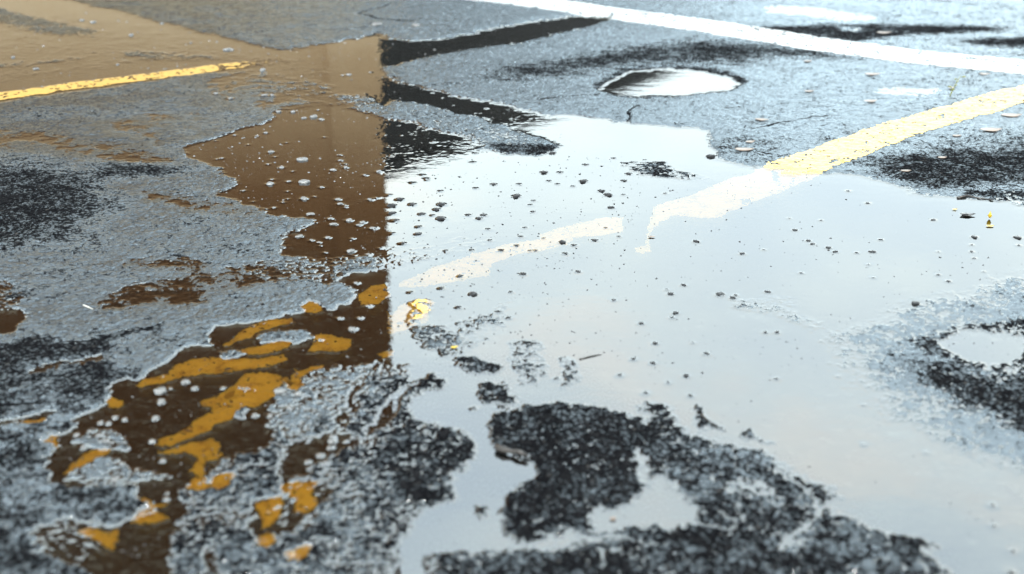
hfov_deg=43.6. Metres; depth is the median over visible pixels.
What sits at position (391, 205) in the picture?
pebble
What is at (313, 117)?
pebble
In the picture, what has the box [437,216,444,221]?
pebble
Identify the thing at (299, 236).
pebble
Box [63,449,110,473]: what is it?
paint flake
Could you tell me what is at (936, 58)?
painted line
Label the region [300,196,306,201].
pebble
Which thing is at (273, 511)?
paint flake
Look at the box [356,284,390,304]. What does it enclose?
paint flake
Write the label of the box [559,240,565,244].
pebble
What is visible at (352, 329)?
pebble
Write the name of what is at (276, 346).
paint flake
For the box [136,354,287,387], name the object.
paint flake
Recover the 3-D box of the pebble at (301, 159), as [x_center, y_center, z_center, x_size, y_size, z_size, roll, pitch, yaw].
[-0.522,-0.315,3.185,0.030,0.015,0.019,1,22,3]
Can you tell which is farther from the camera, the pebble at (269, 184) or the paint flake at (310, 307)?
the pebble at (269, 184)
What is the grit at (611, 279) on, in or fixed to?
on the puddle water
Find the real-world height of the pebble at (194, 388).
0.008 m
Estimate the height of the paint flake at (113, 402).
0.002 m
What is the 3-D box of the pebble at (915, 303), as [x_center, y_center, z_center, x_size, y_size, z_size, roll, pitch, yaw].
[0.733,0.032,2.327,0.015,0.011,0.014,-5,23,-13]
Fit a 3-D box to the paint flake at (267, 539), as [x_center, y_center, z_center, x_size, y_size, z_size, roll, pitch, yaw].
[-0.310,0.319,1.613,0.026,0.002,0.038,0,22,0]
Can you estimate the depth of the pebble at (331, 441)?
1.85 m
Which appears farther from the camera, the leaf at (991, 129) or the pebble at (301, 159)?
the leaf at (991, 129)
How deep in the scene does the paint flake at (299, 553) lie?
1.58 m
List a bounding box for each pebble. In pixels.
[110,477,119,482]
[152,415,159,421]
[153,387,166,395]
[158,398,164,405]
[181,379,189,385]
[191,386,197,391]
[266,181,273,186]
[274,388,284,393]
[295,234,303,238]
[296,157,307,162]
[298,179,309,185]
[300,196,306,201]
[309,114,316,119]
[316,453,323,457]
[328,439,334,443]
[347,249,354,253]
[348,327,355,332]
[372,22,382,25]
[387,203,395,208]
[437,202,444,207]
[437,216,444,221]
[469,291,476,297]
[512,193,520,198]
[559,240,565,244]
[580,179,586,184]
[604,193,611,197]
[706,154,714,158]
[911,301,919,305]
[1013,236,1021,239]
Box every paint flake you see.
[20,418,45,422]
[43,435,58,447]
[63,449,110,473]
[78,528,119,550]
[107,397,123,407]
[131,510,168,523]
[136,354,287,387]
[136,497,168,512]
[155,372,295,446]
[158,439,222,489]
[208,473,235,489]
[223,318,292,346]
[242,341,290,354]
[255,495,283,528]
[256,532,275,547]
[280,481,318,513]
[285,544,311,560]
[287,365,323,389]
[300,301,322,312]
[308,333,351,351]
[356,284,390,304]
[377,350,393,357]
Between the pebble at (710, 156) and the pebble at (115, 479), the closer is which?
the pebble at (115, 479)
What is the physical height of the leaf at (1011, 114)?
0.004 m
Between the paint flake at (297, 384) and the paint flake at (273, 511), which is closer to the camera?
the paint flake at (273, 511)
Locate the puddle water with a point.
(340, 282)
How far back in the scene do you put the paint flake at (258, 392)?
1.97 m
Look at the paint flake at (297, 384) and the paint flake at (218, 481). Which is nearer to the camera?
the paint flake at (218, 481)
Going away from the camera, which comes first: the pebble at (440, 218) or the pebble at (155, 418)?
the pebble at (155, 418)
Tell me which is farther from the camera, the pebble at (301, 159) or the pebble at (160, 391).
the pebble at (301, 159)
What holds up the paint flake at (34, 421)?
on the ground
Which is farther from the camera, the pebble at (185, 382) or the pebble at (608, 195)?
the pebble at (608, 195)
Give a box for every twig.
[494,444,527,456]
[701,414,724,429]
[957,194,993,199]
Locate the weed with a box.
[947,76,964,95]
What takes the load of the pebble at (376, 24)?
on the ground
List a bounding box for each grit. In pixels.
[15,12,570,557]
[383,151,1021,560]
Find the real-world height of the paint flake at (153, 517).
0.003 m
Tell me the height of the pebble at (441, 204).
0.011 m
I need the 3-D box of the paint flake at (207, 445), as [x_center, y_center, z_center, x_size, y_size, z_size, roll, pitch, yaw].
[-0.432,0.247,1.793,0.086,0.004,0.143,-13,26,-30]
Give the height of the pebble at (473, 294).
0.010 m
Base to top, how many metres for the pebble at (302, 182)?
0.015 m
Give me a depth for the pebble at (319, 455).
1.81 m
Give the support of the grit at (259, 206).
on the puddle water
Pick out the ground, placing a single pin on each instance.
(154, 248)
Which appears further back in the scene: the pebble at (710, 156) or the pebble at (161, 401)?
the pebble at (710, 156)
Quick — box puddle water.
[0,4,1019,570]
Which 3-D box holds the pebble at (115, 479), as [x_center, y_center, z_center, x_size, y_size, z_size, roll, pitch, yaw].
[-0.541,0.264,1.746,0.013,0.007,0.010,-10,24,-23]
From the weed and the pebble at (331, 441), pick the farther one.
the weed
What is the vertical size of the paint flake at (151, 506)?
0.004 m
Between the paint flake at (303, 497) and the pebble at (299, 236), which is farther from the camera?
the pebble at (299, 236)
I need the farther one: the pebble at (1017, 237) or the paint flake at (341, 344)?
the pebble at (1017, 237)
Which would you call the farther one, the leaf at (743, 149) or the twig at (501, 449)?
the leaf at (743, 149)
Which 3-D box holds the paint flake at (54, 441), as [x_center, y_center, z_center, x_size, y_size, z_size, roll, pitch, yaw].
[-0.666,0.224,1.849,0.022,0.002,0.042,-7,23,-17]
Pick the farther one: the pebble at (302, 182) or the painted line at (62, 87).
the painted line at (62, 87)
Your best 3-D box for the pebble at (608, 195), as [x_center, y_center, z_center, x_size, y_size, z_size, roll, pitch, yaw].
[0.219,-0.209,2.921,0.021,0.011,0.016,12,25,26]
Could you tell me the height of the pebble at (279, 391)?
0.011 m
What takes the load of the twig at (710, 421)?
on the ground
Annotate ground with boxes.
[0,0,1023,573]
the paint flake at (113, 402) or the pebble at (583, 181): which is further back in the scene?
the pebble at (583, 181)
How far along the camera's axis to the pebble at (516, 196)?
2.91 m
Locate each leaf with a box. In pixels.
[735,148,753,150]
[980,128,1001,130]
[1001,113,1021,116]
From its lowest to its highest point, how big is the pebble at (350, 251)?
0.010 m
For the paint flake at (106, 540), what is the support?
on the ground
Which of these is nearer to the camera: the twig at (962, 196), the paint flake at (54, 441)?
the paint flake at (54, 441)
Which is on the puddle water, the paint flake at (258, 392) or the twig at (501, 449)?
the twig at (501, 449)
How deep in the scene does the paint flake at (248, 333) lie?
2.23 m
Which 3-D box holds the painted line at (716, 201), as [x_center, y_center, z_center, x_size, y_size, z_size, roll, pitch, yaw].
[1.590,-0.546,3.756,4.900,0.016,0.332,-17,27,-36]
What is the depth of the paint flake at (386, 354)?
2.13 m
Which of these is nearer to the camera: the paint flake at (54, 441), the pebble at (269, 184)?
the paint flake at (54, 441)
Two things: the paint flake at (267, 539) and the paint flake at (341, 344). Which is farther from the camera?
the paint flake at (341, 344)
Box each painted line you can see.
[0,61,266,99]
[387,84,1023,333]
[476,0,1023,73]

